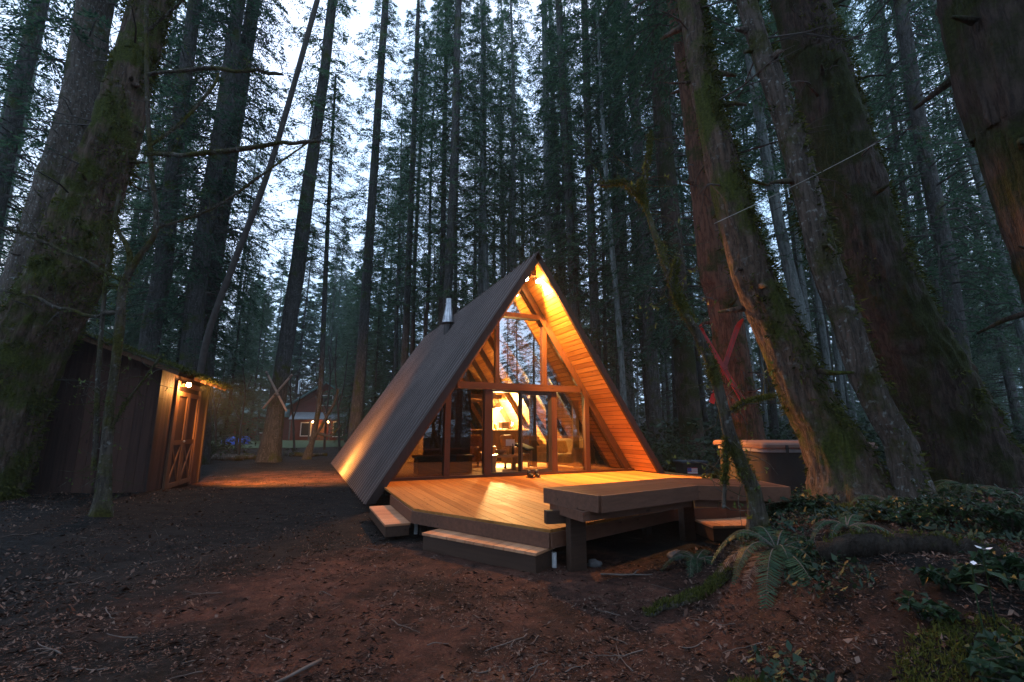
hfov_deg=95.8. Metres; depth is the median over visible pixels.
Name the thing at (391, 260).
fir
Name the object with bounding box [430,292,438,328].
young fir
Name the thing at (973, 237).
fir
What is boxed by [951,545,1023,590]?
shrub
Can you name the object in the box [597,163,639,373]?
fir
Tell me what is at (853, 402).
fir
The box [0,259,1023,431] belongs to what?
distant wood
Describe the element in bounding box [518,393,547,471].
door leaf
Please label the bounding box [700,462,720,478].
shrub
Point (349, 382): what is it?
young fir
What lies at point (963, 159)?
fir
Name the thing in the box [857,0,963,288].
fir
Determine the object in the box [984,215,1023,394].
fir
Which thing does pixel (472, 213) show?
fir
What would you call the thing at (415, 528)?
pipe
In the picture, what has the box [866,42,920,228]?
fir
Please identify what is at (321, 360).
sapling fir
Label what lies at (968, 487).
sword fern
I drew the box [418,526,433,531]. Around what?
stone
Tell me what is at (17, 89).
fir
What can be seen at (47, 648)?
fallen twig
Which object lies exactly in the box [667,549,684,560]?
stone
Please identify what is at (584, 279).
fir
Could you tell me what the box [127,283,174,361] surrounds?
young fir
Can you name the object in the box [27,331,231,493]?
garden shed
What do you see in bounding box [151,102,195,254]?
fir
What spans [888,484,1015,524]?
shrub
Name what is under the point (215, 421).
sapling
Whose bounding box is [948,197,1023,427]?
young fir
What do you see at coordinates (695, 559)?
sword fern
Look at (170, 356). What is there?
young fir
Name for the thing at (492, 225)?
fir
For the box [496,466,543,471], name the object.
rug
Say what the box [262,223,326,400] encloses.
young fir
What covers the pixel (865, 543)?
fallen log
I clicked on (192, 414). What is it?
door
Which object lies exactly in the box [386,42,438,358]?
fir
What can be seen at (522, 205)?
hemlock
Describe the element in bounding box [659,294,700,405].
hemlock
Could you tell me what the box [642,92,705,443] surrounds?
fir
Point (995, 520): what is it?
shrub
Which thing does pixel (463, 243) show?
fir
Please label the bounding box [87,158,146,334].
fir
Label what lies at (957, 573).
shrub
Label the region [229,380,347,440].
house
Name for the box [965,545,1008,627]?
trillium
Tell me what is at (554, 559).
pipe
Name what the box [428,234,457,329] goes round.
hemlock
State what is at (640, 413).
young fir
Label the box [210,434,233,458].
shrub
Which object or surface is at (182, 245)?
fir
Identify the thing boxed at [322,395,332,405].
window
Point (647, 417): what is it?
fir
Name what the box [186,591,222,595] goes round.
fallen twig
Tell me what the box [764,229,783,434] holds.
fir
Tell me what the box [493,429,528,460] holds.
kitchen counter
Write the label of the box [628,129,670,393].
fir
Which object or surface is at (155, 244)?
fir
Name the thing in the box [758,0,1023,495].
old fir
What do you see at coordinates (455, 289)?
fir
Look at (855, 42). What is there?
fir
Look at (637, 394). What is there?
fir
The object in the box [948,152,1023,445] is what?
young fir
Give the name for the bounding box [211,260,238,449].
young fir
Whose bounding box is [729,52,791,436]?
fir
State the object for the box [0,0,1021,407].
sky
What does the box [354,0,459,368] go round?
fir
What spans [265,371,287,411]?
ski pole
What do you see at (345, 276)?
young fir
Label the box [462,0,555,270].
fir
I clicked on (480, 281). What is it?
fir
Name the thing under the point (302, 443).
lawn
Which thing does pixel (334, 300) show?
young fir
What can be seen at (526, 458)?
armchair
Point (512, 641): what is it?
fallen twig
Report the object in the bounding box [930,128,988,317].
fir
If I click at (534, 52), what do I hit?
fir
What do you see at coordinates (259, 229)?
fir
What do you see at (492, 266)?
young fir
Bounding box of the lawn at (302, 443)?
[211,440,345,448]
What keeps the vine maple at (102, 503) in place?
on the ground at (622, 547)
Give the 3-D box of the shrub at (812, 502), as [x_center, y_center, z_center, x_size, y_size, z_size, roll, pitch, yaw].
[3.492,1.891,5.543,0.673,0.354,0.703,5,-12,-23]
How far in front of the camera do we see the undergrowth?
18.73 m
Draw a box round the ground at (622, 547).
[0,405,1023,681]
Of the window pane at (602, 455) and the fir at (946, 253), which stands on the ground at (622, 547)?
the fir at (946, 253)
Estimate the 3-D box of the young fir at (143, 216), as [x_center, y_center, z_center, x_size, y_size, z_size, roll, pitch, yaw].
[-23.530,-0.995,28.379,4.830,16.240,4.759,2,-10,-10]
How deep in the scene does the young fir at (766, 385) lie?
39.98 m
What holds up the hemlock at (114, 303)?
on the ground at (622, 547)
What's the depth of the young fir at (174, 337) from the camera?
30.09 m
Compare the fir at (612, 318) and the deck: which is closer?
the deck
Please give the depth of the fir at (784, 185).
37.13 m
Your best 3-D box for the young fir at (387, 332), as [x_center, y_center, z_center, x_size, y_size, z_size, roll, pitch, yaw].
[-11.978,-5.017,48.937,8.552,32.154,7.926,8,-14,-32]
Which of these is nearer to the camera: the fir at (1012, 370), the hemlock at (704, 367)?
the hemlock at (704, 367)
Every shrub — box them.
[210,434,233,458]
[651,439,709,472]
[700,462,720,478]
[744,490,798,520]
[780,484,839,511]
[849,497,967,525]
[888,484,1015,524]
[895,589,961,625]
[908,563,977,591]
[950,485,1023,538]
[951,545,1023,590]
[960,625,1023,681]
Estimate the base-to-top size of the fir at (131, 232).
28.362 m
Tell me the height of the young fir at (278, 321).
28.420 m
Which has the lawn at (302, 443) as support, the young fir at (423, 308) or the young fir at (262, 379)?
the young fir at (262, 379)
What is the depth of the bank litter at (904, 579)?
3.46 m
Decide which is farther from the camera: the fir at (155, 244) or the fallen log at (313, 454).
the fir at (155, 244)
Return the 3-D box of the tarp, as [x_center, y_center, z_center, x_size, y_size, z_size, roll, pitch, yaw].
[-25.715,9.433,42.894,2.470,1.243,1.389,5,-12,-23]
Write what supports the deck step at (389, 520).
on the ground at (622, 547)
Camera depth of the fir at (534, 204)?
53.01 m
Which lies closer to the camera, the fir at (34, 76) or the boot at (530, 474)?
the boot at (530, 474)
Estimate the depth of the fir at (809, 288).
34.02 m
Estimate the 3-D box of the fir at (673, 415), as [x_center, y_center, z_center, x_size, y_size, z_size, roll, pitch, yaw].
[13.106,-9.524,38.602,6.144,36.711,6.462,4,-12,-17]
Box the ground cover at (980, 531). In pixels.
[735,484,1023,681]
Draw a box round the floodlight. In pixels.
[526,277,539,282]
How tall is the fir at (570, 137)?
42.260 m
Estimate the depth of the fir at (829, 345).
35.56 m
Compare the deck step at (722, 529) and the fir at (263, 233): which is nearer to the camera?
the deck step at (722, 529)
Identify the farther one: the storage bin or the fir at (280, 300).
the fir at (280, 300)
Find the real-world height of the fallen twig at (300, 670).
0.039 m
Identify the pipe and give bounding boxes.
[414,524,417,533]
[552,552,556,567]
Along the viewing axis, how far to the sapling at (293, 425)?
32.64 m
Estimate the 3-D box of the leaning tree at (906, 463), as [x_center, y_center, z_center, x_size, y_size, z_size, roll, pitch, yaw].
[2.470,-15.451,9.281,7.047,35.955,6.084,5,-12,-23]
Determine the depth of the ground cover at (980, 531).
3.93 m
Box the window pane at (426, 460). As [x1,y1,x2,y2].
[395,404,444,477]
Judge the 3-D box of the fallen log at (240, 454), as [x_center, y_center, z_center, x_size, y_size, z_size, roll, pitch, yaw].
[-15.281,6.245,25.258,2.342,0.283,0.258,0,-11,1]
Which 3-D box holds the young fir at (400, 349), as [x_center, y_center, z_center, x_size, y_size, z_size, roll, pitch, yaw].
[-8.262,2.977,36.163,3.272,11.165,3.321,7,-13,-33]
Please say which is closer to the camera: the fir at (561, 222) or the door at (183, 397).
the door at (183, 397)
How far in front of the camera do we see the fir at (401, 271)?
47.85 m
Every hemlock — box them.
[107,248,122,336]
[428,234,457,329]
[491,97,554,285]
[517,25,614,363]
[555,1,671,423]
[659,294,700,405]
[660,183,709,425]
[692,257,720,435]
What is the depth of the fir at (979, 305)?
52.50 m
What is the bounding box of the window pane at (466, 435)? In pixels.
[449,389,483,475]
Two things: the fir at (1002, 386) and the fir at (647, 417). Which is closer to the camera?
the fir at (647, 417)
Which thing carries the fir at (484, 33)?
on the ground at (622, 547)
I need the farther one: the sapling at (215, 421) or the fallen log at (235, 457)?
the sapling at (215, 421)
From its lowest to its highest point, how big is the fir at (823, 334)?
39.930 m
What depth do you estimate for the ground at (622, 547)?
4.06 m
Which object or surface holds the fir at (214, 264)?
on the ground at (622, 547)
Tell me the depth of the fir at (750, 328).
47.84 m
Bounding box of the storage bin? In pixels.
[673,460,707,474]
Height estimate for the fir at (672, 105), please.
37.623 m
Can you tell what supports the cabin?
on the ground at (622, 547)
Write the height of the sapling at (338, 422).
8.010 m
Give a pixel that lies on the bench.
(575, 508)
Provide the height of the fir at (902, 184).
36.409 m
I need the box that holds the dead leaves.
[0,487,338,623]
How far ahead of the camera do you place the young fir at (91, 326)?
26.98 m
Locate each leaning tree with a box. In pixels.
[620,0,897,504]
[728,0,940,500]
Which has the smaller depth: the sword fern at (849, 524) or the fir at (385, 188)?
the sword fern at (849, 524)
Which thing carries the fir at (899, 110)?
on the ground at (622, 547)
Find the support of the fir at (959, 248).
on the ground at (622, 547)
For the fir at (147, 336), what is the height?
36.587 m
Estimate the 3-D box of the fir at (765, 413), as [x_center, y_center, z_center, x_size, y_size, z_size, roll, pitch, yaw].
[17.817,-11.065,34.301,4.827,38.009,5.077,-1,-10,10]
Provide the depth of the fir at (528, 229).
57.49 m
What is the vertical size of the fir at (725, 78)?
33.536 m
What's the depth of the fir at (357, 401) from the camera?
29.34 m
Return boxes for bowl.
[494,449,505,454]
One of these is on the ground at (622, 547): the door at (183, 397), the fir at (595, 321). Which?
the fir at (595, 321)
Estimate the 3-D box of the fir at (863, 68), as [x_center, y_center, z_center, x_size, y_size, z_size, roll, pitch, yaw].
[24.424,-9.918,30.976,6.084,34.559,5.784,3,-12,-9]
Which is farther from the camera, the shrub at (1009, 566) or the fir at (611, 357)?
the fir at (611, 357)
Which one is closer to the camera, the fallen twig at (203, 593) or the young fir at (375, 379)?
the fallen twig at (203, 593)
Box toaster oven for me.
[499,422,509,428]
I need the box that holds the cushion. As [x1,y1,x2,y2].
[557,440,567,453]
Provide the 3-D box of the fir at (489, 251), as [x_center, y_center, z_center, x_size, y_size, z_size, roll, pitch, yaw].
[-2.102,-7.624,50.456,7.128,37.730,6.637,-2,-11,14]
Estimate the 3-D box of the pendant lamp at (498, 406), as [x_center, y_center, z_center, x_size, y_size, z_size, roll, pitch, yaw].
[-0.504,2.336,17.019,0.320,0.410,0.320,5,-12,-23]
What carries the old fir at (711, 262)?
on the ground at (622, 547)
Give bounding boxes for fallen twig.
[27,642,62,654]
[66,575,109,585]
[107,633,137,637]
[164,671,202,681]
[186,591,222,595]
[275,658,321,681]
[391,618,419,632]
[485,633,526,650]
[594,649,642,661]
[600,569,651,575]
[606,643,632,671]
[682,639,705,648]
[723,642,762,652]
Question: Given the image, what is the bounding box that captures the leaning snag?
[178,0,319,374]
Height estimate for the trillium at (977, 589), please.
0.408 m
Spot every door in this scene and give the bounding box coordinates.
[166,391,189,488]
[178,393,199,484]
[317,424,324,439]
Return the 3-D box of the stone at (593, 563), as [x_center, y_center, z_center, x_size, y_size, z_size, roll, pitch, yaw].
[0.933,2.530,5.254,0.182,0.105,0.138,5,-12,-23]
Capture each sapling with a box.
[213,364,228,452]
[225,367,252,454]
[288,367,302,451]
[314,346,340,449]
[329,334,347,452]
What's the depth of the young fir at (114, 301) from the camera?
24.93 m
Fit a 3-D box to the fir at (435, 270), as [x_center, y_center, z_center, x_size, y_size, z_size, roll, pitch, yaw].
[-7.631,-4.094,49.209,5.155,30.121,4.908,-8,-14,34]
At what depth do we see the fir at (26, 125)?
34.73 m
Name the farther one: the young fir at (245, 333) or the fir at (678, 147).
the young fir at (245, 333)
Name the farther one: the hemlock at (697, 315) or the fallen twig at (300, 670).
the hemlock at (697, 315)
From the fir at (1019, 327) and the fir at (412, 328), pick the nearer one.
the fir at (1019, 327)
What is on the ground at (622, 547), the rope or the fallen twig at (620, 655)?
the fallen twig at (620, 655)
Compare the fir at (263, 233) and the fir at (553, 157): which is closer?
the fir at (553, 157)
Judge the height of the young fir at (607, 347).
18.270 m
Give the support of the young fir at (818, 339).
on the ground at (622, 547)
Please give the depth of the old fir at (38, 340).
8.90 m
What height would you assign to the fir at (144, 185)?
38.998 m
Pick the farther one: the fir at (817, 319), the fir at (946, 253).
the fir at (817, 319)
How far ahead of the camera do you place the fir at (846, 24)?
29.93 m
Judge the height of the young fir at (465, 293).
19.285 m
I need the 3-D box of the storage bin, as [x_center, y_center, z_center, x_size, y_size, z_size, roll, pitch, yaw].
[4.923,3.638,12.742,0.740,0.675,0.606,1,-11,-4]
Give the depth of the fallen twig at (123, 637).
3.44 m
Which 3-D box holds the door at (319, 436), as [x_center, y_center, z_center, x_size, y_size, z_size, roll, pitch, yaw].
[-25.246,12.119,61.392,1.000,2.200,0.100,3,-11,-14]
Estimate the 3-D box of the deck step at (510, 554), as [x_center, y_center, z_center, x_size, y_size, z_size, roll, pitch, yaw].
[-0.337,2.519,5.593,1.733,0.240,0.400,-8,-13,35]
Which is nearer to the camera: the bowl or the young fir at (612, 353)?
the bowl
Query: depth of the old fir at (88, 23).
14.29 m
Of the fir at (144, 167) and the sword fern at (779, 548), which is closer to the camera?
the sword fern at (779, 548)
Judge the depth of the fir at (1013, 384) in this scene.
33.25 m
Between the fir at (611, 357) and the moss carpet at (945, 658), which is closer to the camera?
the moss carpet at (945, 658)
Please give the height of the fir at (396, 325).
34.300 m
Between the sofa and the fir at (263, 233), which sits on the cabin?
the sofa
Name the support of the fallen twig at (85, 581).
on the ground at (622, 547)
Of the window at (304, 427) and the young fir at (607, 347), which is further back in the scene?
the window at (304, 427)
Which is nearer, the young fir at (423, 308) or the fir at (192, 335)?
the fir at (192, 335)
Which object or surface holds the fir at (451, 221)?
on the ground at (622, 547)
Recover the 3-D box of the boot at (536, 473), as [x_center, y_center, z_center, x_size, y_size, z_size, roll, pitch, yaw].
[0.590,3.088,10.777,0.102,0.180,0.255,3,-11,-15]
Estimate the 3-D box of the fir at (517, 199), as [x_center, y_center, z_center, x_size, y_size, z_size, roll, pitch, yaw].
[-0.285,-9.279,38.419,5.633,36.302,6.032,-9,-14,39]
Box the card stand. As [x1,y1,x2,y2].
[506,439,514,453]
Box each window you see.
[300,422,311,435]
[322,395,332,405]
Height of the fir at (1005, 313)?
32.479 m
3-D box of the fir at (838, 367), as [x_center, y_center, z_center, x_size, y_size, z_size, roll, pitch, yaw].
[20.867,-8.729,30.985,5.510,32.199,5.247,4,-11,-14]
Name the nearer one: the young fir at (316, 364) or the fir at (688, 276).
the fir at (688, 276)
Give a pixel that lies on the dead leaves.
(48, 577)
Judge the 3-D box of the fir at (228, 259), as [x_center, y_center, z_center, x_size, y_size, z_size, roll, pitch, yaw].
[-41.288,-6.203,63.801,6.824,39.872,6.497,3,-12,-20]
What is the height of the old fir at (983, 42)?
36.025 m
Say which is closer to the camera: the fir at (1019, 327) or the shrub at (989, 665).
the shrub at (989, 665)
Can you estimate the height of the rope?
1.871 m
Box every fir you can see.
[0,0,38,261]
[0,0,117,280]
[0,0,195,313]
[0,0,299,501]
[0,1,59,268]
[0,7,37,258]
[0,147,22,275]
[84,300,107,334]
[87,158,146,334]
[91,200,147,349]
[93,153,155,334]
[97,0,258,358]
[98,204,151,345]
[109,0,215,351]
[113,0,296,380]
[114,97,191,348]
[120,0,208,344]
[125,79,169,242]
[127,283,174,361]
[129,57,196,347]
[133,0,301,464]
[150,1,227,275]
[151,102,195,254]
[159,187,199,363]
[161,254,190,361]
[163,115,200,358]
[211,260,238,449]
[212,252,260,452]
[212,286,265,450]
[215,256,259,418]
[217,116,273,442]
[218,201,236,336]
[223,287,272,442]
[236,219,267,380]
[243,268,277,440]
[245,0,371,462]
[261,274,303,402]
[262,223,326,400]
[265,241,288,376]
[285,78,362,459]
[302,264,342,392]
[306,216,352,388]
[312,283,343,392]
[313,232,346,365]
[313,244,348,375]
[316,0,416,439]
[321,177,400,440]
[321,249,378,441]
[329,302,359,438]
[353,166,422,407]
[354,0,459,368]
[356,152,397,405]
[362,296,390,418]
[370,94,428,377]
[370,164,405,393]
[384,146,418,369]
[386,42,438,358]
[390,17,438,354]
[395,316,410,372]
[398,0,498,320]
[399,0,461,337]
[401,0,480,325]
[409,244,435,348]
[414,0,492,326]
[415,205,437,339]
[419,83,489,330]
[427,177,458,330]
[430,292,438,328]
[431,0,527,296]
[434,181,475,320]
[438,0,528,291]
[452,120,498,306]
[458,109,497,297]
[460,280,469,307]
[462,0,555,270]
[464,120,507,297]
[467,0,541,276]
[477,119,518,284]
[487,45,539,282]
[488,251,497,285]
[489,97,542,279]
[508,0,585,301]
[512,0,629,329]
[516,5,585,301]
[519,179,538,256]
[524,141,543,258]
[528,0,638,365]
[532,1,605,324]
[535,95,598,314]
[555,0,637,405]
[562,0,703,455]
[571,0,783,460]
[572,0,619,370]
[574,173,589,326]
[579,0,782,439]
[583,0,678,443]
[584,191,633,380]
[588,39,657,418]
[589,288,615,384]
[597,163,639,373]
[599,168,639,383]
[601,258,642,414]
[617,1,704,400]
[626,1,683,432]
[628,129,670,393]
[630,268,640,426]
[633,13,714,399]
[633,340,676,439]
[641,86,687,431]
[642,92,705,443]
[645,87,708,440]
[649,108,702,397]
[651,0,773,406]
[655,245,672,425]
[658,101,714,445]
[666,337,717,421]
[677,99,715,411]
[686,187,715,434]
[697,0,777,344]
[700,294,720,426]
[713,0,845,402]
[721,9,786,438]
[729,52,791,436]
[730,0,793,299]
[736,0,839,397]
[737,1,820,328]
[740,159,778,417]
[743,3,795,266]
[750,331,792,439]
[756,84,828,332]
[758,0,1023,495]
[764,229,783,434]
[767,140,806,261]
[777,151,836,393]
[781,184,866,426]
[788,187,854,419]
[801,242,862,418]
[802,240,833,358]
[831,345,858,423]
[833,0,895,375]
[834,8,890,141]
[836,0,1023,420]
[838,2,933,275]
[843,0,989,310]
[844,0,945,317]
[848,0,1023,333]
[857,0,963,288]
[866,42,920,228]
[867,0,1023,406]
[868,1,944,260]
[902,91,957,293]
[911,218,941,301]
[916,9,1023,436]
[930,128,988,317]
[930,246,1008,409]
[931,24,1021,402]
[933,98,1008,384]
[943,78,1019,421]
[946,170,1009,400]
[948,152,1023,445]
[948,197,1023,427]
[975,198,1018,370]
[977,265,1012,427]
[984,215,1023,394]
[987,344,1021,403]
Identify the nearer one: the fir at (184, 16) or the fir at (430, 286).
the fir at (184, 16)
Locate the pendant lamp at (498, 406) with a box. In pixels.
[494,399,502,409]
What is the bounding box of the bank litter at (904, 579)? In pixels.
[676,493,1023,681]
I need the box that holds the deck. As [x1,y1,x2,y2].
[384,471,807,548]
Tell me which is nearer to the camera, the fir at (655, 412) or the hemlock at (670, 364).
the fir at (655, 412)
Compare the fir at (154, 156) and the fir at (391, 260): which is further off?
the fir at (391, 260)
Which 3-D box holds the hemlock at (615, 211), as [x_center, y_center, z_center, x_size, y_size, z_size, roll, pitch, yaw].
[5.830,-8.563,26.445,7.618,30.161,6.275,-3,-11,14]
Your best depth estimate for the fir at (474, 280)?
46.01 m
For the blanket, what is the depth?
13.37 m
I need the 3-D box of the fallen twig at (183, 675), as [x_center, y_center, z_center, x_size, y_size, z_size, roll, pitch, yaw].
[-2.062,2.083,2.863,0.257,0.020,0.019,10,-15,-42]
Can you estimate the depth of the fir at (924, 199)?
42.07 m
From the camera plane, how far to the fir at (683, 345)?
18.12 m
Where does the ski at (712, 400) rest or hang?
attached to the old fir at (711, 262)
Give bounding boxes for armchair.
[500,435,531,467]
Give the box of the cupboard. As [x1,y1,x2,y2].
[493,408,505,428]
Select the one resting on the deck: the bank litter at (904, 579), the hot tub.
the hot tub
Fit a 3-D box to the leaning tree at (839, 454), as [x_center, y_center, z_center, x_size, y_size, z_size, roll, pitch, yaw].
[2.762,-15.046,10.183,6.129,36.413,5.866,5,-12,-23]
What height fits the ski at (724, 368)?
1.836 m
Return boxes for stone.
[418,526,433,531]
[587,559,601,566]
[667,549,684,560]
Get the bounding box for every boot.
[526,470,534,477]
[534,469,540,477]
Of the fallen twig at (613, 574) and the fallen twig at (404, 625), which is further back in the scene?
the fallen twig at (613, 574)
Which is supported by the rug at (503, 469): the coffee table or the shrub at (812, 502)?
the coffee table
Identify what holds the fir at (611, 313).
on the ground at (622, 547)
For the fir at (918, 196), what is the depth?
26.77 m
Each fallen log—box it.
[210,454,256,460]
[216,453,254,454]
[289,452,327,456]
[812,526,1010,564]
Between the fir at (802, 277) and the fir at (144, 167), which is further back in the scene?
the fir at (144, 167)
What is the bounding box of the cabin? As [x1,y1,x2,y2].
[331,251,664,503]
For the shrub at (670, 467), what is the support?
on the ground at (622, 547)
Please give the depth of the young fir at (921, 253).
31.43 m
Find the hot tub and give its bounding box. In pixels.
[713,440,877,494]
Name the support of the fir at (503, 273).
on the ground at (622, 547)
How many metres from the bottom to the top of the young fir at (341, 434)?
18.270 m
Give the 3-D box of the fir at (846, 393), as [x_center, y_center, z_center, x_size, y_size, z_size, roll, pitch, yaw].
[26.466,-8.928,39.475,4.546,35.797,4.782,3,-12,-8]
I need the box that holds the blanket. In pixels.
[515,443,534,450]
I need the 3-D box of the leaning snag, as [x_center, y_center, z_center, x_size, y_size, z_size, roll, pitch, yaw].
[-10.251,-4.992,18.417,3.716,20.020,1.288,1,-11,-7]
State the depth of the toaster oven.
16.70 m
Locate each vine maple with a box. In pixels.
[0,0,350,516]
[301,389,341,459]
[588,119,811,538]
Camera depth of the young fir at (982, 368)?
29.29 m
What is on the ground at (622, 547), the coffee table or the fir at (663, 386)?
the fir at (663, 386)
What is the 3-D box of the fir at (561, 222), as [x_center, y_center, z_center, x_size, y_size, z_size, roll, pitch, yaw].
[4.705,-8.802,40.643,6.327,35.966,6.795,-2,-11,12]
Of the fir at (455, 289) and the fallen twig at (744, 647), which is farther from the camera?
the fir at (455, 289)
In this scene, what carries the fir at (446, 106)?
on the ground at (622, 547)
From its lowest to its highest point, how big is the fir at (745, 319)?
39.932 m
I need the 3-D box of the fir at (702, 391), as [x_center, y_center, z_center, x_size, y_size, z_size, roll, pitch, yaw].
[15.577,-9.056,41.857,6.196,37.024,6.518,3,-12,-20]
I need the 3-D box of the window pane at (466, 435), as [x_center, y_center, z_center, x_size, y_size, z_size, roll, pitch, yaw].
[-1.075,2.133,10.937,0.845,1.995,0.006,5,-12,-23]
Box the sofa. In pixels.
[537,438,583,466]
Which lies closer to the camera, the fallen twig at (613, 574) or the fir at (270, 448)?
the fallen twig at (613, 574)
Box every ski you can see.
[699,324,744,399]
[709,319,743,403]
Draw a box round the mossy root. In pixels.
[642,561,734,616]
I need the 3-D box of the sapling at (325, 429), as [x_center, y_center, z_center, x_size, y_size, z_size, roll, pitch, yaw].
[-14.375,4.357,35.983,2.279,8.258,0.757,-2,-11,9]
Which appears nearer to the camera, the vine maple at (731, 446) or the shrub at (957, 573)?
the shrub at (957, 573)
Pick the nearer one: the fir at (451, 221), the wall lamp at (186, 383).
the wall lamp at (186, 383)
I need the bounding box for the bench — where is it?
[543,478,791,571]
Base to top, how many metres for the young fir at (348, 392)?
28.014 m
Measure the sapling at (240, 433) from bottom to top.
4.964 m
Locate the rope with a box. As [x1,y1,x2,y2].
[714,144,873,223]
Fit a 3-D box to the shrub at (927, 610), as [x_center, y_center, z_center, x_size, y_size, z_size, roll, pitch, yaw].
[2.615,1.697,2.921,0.248,0.174,0.373,5,-12,-23]
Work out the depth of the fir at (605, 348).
31.66 m
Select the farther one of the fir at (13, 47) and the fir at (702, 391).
the fir at (702, 391)
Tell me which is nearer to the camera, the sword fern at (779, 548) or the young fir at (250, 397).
the sword fern at (779, 548)
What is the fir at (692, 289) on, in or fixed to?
on the ground at (622, 547)
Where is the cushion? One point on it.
(562, 447)
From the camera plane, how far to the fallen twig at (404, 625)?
3.67 m
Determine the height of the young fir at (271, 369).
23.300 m
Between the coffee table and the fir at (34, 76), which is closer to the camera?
the coffee table
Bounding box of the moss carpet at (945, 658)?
[727,497,1023,681]
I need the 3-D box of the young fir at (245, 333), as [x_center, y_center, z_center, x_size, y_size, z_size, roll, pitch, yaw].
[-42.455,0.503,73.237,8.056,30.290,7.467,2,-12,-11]
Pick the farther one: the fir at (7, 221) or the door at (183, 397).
the fir at (7, 221)
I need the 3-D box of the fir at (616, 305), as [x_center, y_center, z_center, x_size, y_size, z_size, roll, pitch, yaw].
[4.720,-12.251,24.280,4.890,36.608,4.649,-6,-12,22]
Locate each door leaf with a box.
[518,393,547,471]
[520,393,550,471]
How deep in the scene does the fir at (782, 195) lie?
44.25 m
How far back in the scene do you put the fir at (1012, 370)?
79.35 m
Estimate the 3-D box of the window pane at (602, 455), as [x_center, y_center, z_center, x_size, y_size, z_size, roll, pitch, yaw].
[2.510,2.585,12.467,1.105,1.678,0.006,5,-12,-23]
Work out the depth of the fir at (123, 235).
49.80 m
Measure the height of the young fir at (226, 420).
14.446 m
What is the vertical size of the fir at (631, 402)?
36.298 m
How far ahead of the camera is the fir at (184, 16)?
30.66 m
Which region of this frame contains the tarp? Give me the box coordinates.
[221,436,249,444]
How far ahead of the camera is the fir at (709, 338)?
63.29 m
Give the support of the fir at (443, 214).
on the ground at (622, 547)
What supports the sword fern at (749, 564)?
on the ground at (622, 547)
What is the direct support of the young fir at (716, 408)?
on the ground at (622, 547)
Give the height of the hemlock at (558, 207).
30.160 m
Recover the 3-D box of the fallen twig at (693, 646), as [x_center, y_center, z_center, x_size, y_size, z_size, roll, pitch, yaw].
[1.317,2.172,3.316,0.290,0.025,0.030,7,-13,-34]
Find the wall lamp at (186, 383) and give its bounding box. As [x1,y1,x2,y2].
[181,381,190,386]
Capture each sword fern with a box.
[661,549,713,576]
[711,526,818,608]
[718,544,794,592]
[809,514,891,544]
[850,494,909,505]
[933,479,1021,497]
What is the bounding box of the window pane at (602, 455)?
[589,410,622,469]
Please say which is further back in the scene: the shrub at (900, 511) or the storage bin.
the storage bin
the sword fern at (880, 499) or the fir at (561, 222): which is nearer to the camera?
the sword fern at (880, 499)
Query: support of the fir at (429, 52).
on the ground at (622, 547)
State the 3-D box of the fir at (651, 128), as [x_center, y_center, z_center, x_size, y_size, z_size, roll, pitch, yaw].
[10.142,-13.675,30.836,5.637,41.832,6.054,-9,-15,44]
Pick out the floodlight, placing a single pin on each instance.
(536, 280)
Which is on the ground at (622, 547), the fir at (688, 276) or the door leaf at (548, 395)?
the fir at (688, 276)
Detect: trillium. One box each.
[955,561,995,631]
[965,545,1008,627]
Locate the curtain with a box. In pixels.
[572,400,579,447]
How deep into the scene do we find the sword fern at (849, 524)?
4.33 m
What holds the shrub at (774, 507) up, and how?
on the ground at (622, 547)
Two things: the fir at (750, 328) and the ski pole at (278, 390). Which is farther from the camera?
the fir at (750, 328)
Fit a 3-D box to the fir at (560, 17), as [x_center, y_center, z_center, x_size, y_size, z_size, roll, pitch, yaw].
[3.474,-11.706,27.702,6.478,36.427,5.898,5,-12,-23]
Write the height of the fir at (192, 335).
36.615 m
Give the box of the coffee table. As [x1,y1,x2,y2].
[492,454,524,471]
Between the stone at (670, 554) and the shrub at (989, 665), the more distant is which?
the stone at (670, 554)
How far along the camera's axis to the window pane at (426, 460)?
10.49 m
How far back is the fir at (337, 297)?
79.44 m
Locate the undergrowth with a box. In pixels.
[211,416,1023,469]
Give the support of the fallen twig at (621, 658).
on the ground at (622, 547)
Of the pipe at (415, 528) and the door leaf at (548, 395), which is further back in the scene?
the door leaf at (548, 395)
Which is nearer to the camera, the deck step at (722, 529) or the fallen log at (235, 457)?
the deck step at (722, 529)
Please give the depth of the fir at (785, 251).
19.39 m
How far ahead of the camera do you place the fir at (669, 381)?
75.74 m
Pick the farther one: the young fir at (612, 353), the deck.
the young fir at (612, 353)
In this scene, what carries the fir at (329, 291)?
on the ground at (622, 547)
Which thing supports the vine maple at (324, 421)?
on the ground at (622, 547)
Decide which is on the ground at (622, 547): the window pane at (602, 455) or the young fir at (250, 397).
the young fir at (250, 397)
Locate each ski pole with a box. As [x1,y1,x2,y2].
[262,374,292,408]
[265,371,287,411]
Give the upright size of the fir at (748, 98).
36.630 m
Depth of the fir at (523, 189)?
49.49 m
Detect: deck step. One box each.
[369,505,410,536]
[422,528,553,573]
[695,517,746,540]

